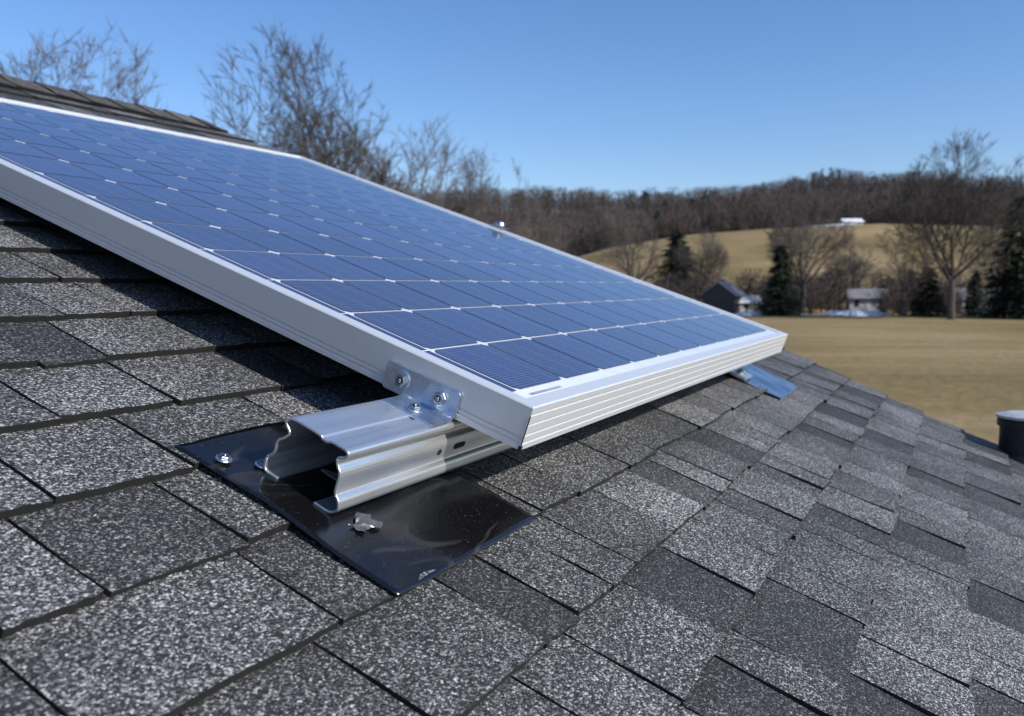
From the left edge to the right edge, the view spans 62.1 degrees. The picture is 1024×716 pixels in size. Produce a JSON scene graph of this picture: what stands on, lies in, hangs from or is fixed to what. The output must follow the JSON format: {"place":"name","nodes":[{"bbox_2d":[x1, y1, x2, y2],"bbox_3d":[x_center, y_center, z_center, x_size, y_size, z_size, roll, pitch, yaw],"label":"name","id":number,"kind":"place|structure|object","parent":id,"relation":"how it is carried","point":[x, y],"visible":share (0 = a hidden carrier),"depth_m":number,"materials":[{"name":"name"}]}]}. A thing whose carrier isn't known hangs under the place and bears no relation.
{"place":"outdoors","nodes":[
{"label":"outdoors","id":0,"kind":"place"},
{"bbox_2d":[0,0,1023,213],"label":"sky","id":1,"kind":"structure","parent":0,"point":[612,95],"materials":[{"name":"blue"}]},
{"bbox_2d":[478,199,1023,443],"bbox_3d":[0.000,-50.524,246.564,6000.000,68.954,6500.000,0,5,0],"label":"ground","id":2,"kind":"structure","parent":0,"point":[965,373],"depth_m":80.05,"materials":[{"name":"brown plant"}]},
{"bbox_2d":[0,15,192,115],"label":"bare tree","id":3,"kind":"object","parent":2,"relation":"on","point":[119,84],"visible":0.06,"depth_m":48.94,"materials":[{"name":"brown plant"}]},
{"bbox_2d":[194,13,414,194],"bbox_3d":[-11.007,-7.710,42.833,12.840,19.076,13.298,-2,5,-23],"label":"bare tree","id":4,"kind":"object","parent":2,"relation":"on","point":[318,152],"visible":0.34,"depth_m":40.60,"materials":[{"name":"brown plant"}]},
{"bbox_2d":[332,131,427,195],"bbox_3d":[-9.241,-7.423,57.407,10.744,15.916,10.101,3,6,29],"label":"bare tree","id":5,"kind":"object","parent":2,"relation":"on","point":[414,182],"visible":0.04,"depth_m":56.10,"materials":[{"name":"brown plant"}]},
{"bbox_2d":[365,111,477,218],"bbox_3d":[-5.672,-7.038,51.738,9.401,16.128,8.838,4,6,38],"label":"bare tree","id":6,"kind":"object","parent":2,"relation":"on","point":[446,160],"visible":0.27,"depth_m":51.58,"materials":[{"name":"brown plant"}]},
{"bbox_2d":[439,143,536,240],"bbox_3d":[-2.099,-7.938,61.841,7.932,16.146,8.214,3,6,31],"label":"bare tree","id":7,"kind":"object","parent":2,"relation":"on","point":[469,212],"visible":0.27,"depth_m":61.02,"materials":[{"name":"brown plant"}]},
{"bbox_2d":[502,196,567,251],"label":"bare tree","id":8,"kind":"object","parent":2,"relation":"on","point":[552,241],"visible":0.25,"depth_m":118.86,"materials":[{"name":"brown plant"}]},
{"bbox_2d":[589,202,664,281],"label":"bare tree","id":9,"kind":"object","parent":2,"relation":"on","point":[649,262],"visible":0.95,"depth_m":163.24,"materials":[{"name":"brown plant"}]},
{"bbox_2d":[649,231,704,293],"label":"conifer tree","id":10,"kind":"object","parent":2,"relation":"on","point":[670,254],"visible":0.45,"depth_m":185.62,"materials":[{"name":"green plant"}]},
{"bbox_2d":[673,224,729,297],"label":"bare tree","id":11,"kind":"object","parent":2,"relation":"on","point":[715,251],"visible":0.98,"depth_m":173.24,"materials":[{"name":"brown plant"}]},
{"bbox_2d":[403,166,1023,255],"bbox_3d":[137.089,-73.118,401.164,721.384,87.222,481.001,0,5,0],"label":"distant forest","id":12,"kind":"object","parent":2,"relation":"on","point":[866,201],"visible":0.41,"depth_m":401.40,"materials":[{"name":"brown plant"}]},
{"bbox_2d":[703,284,741,312],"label":"walls","id":13,"kind":"structure","parent":2,"relation":"on","point":[719,296],"depth_m":155.06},
{"bbox_2d":[700,282,746,296],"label":"roof","id":14,"kind":"structure","parent":13,"relation":"on","point":[733,289],"depth_m":155.99,"materials":[{"name":"grey"}]},
{"bbox_2d":[734,312,763,315],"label":"snow patch","id":15,"kind":"object","parent":2,"relation":"on","point":[749,313],"visible":0.91,"depth_m":146.56,"materials":[{"name":"white snow"}]},
{"bbox_2d":[739,293,762,311],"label":"garden shed","id":16,"kind":"structure","parent":2,"relation":"on","point":[744,307],"depth_m":156.26,"materials":[{"name":"white"}]},
{"bbox_2d":[749,244,815,316],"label":"conifer tree","id":17,"kind":"object","parent":2,"relation":"on","point":[779,279],"visible":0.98,"depth_m":144.54,"materials":[{"name":"green plant"}]},
{"bbox_2d":[761,186,856,313],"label":"bare tree","id":18,"kind":"object","parent":2,"relation":"on","point":[797,238],"visible":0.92,"depth_m":147.76,"materials":[{"name":"brown plant"}]},
{"bbox_2d":[645,265,1022,315],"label":"hedgerow","id":19,"kind":"object","parent":2,"relation":"on","point":[829,297],"visible":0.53,"depth_m":157.54,"materials":[{"name":"plant"}]},
{"bbox_2d":[839,220,862,224],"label":"walls","id":20,"kind":"structure","parent":2,"relation":"on","point":[841,221],"depth_m":316.37,"materials":[{"name":"white"}]},
{"bbox_2d":[838,219,863,222],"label":"roof","id":21,"kind":"structure","parent":20,"relation":"on","point":[854,220],"depth_m":316.93,"materials":[{"name":"white metal"}]},
{"bbox_2d":[822,240,882,292],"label":"bare tree","id":22,"kind":"object","parent":2,"relation":"on","point":[854,265],"visible":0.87,"depth_m":162.67,"materials":[{"name":"brown plant"}]},
{"bbox_2d":[818,310,888,315],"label":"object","id":23,"kind":"object","parent":2,"relation":"on","point":[857,313],"visible":0.98,"depth_m":145.34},
{"bbox_2d":[844,287,888,310],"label":"white cottage","id":24,"kind":"structure","parent":2,"relation":"on","point":[858,301],"depth_m":160.10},
{"bbox_2d":[854,300,858,306],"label":"window","id":25,"kind":"structure","parent":24,"relation":"in","point":[856,302],"depth_m":160.11,"materials":[{"name":"black glass"}]},
{"bbox_2d":[866,300,871,309],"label":"door","id":26,"kind":"structure","parent":24,"relation":"in","point":[868,306],"depth_m":159.72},
{"bbox_2d":[866,226,936,316],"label":"bare tree","id":27,"kind":"object","parent":2,"relation":"on","point":[909,298],"visible":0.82,"depth_m":140.89,"materials":[{"name":"brown plant"}]},
{"bbox_2d":[905,266,947,316],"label":"conifer tree","id":28,"kind":"object","parent":2,"relation":"on","point":[922,309],"visible":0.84,"depth_m":140.86,"materials":[{"name":"green plant"}]},
{"bbox_2d":[880,126,1023,319],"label":"bare tree","id":29,"kind":"object","parent":2,"relation":"on","point":[951,275],"visible":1,"depth_m":127.71,"materials":[{"name":"brown plant"}]},
{"bbox_2d":[941,288,989,312],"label":"barn","id":30,"kind":"structure","parent":2,"relation":"on","point":[963,289],"depth_m":155.53,"materials":[{"name":"white"}]},
{"bbox_2d":[956,270,988,315],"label":"conifer tree","id":31,"kind":"object","parent":2,"relation":"on","point":[974,303],"visible":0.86,"depth_m":144.17,"materials":[{"name":"green plant"}]},
{"bbox_2d":[957,215,1023,307],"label":"bare tree","id":32,"kind":"object","parent":2,"relation":"on","point":[993,272],"visible":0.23,"depth_m":159.06,"materials":[{"name":"brown plant"}]},
{"bbox_2d":[967,197,1023,318],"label":"conifer tree","id":33,"kind":"object","parent":2,"relation":"on","point":[1002,297],"visible":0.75,"depth_m":134.91,"materials":[{"name":"green plant"}]},
{"bbox_2d":[1007,260,1023,318],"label":"conifer tree","id":34,"kind":"object","parent":2,"relation":"on","point":[1020,310],"visible":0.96,"depth_m":130.90,"materials":[{"name":"green plant"}]},
{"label":"walls","id":35,"kind":"object","parent":2,"relation":"on","visible":0},
{"bbox_2d":[0,414,925,677],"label":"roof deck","id":36,"kind":"structure","parent":35,"relation":"on","point":[27,536],"depth_m":0.77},
{"bbox_2d":[0,73,227,132],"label":"ridge cap","id":37,"kind":"object","parent":36,"relation":"on","point":[15,83],"visible":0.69,"depth_m":3.30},
{"bbox_2d":[349,512,382,531],"bbox_3d":[-0.165,0.183,0.950,0.034,0.007,0.044,23,15,12],"label":"bolt","id":38,"kind":"object","parent":36,"relation":"on","point":[364,521],"visible":1,"depth_m":0.95,"materials":[{"name":"silver metal"}]},
{"bbox_2d":[263,400,512,513],"bbox_3d":[0.208,0.048,1.792,0.117,0.084,1.892,27,16,23],"label":"mounting rail","id":39,"kind":"object","parent":36,"relation":"attached to","point":[375,449],"visible":0.48,"depth_m":1.02,"materials":[{"name":"metal"}]},
{"bbox_2d":[381,360,461,427],"bbox_3d":[-0.133,0.045,1.117,0.122,0.042,0.051,24,15,24],"label":"bracket","id":40,"kind":"object","parent":39,"relation":"attached to","point":[426,400],"visible":1,"depth_m":1.12,"materials":[{"name":"metal"}]},
{"bbox_2d":[0,97,787,450],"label":"solar panel","id":41,"kind":"object","parent":36,"relation":"on","point":[518,343],"visible":1,"depth_m":1.65,"materials":[{"name":"glass"}]},
{"bbox_2d":[490,221,508,229],"bbox_3d":[-0.053,-0.451,3.097,0.056,0.096,0.051,24,15,24],"label":"panel clamp","id":42,"kind":"object","parent":41,"relation":"attached to","point":[500,224],"visible":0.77,"depth_m":3.07,"materials":[{"name":"metal"}]},
{"bbox_2d":[0,87,1023,715],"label":"shingles","id":43,"kind":"object","parent":36,"relation":"on","point":[820,541],"visible":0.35,"depth_m":1.06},
{"bbox_2d":[175,422,536,595],"bbox_3d":[-0.176,0.153,1.050,0.333,0.015,0.314,27,16,23],"label":"roof flashing","id":44,"kind":"object","parent":43,"relation":"on","point":[440,523],"visible":0.72,"depth_m":0.99,"materials":[{"name":"black metal"}]},
{"bbox_2d":[726,364,799,398],"bbox_3d":[0.715,0.026,2.647,0.335,0.027,0.330,27,16,23],"label":"roof flashing","id":45,"kind":"object","parent":43,"relation":"on","point":[773,384],"visible":0.57,"depth_m":2.59,"materials":[{"name":"metal"}]},
{"bbox_2d":[996,410,1023,463],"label":"roof vent pipe","id":46,"kind":"object","parent":43,"relation":"on","point":[1010,424],"visible":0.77,"depth_m":2.87,"materials":[{"name":"black plastic"}]}
]}

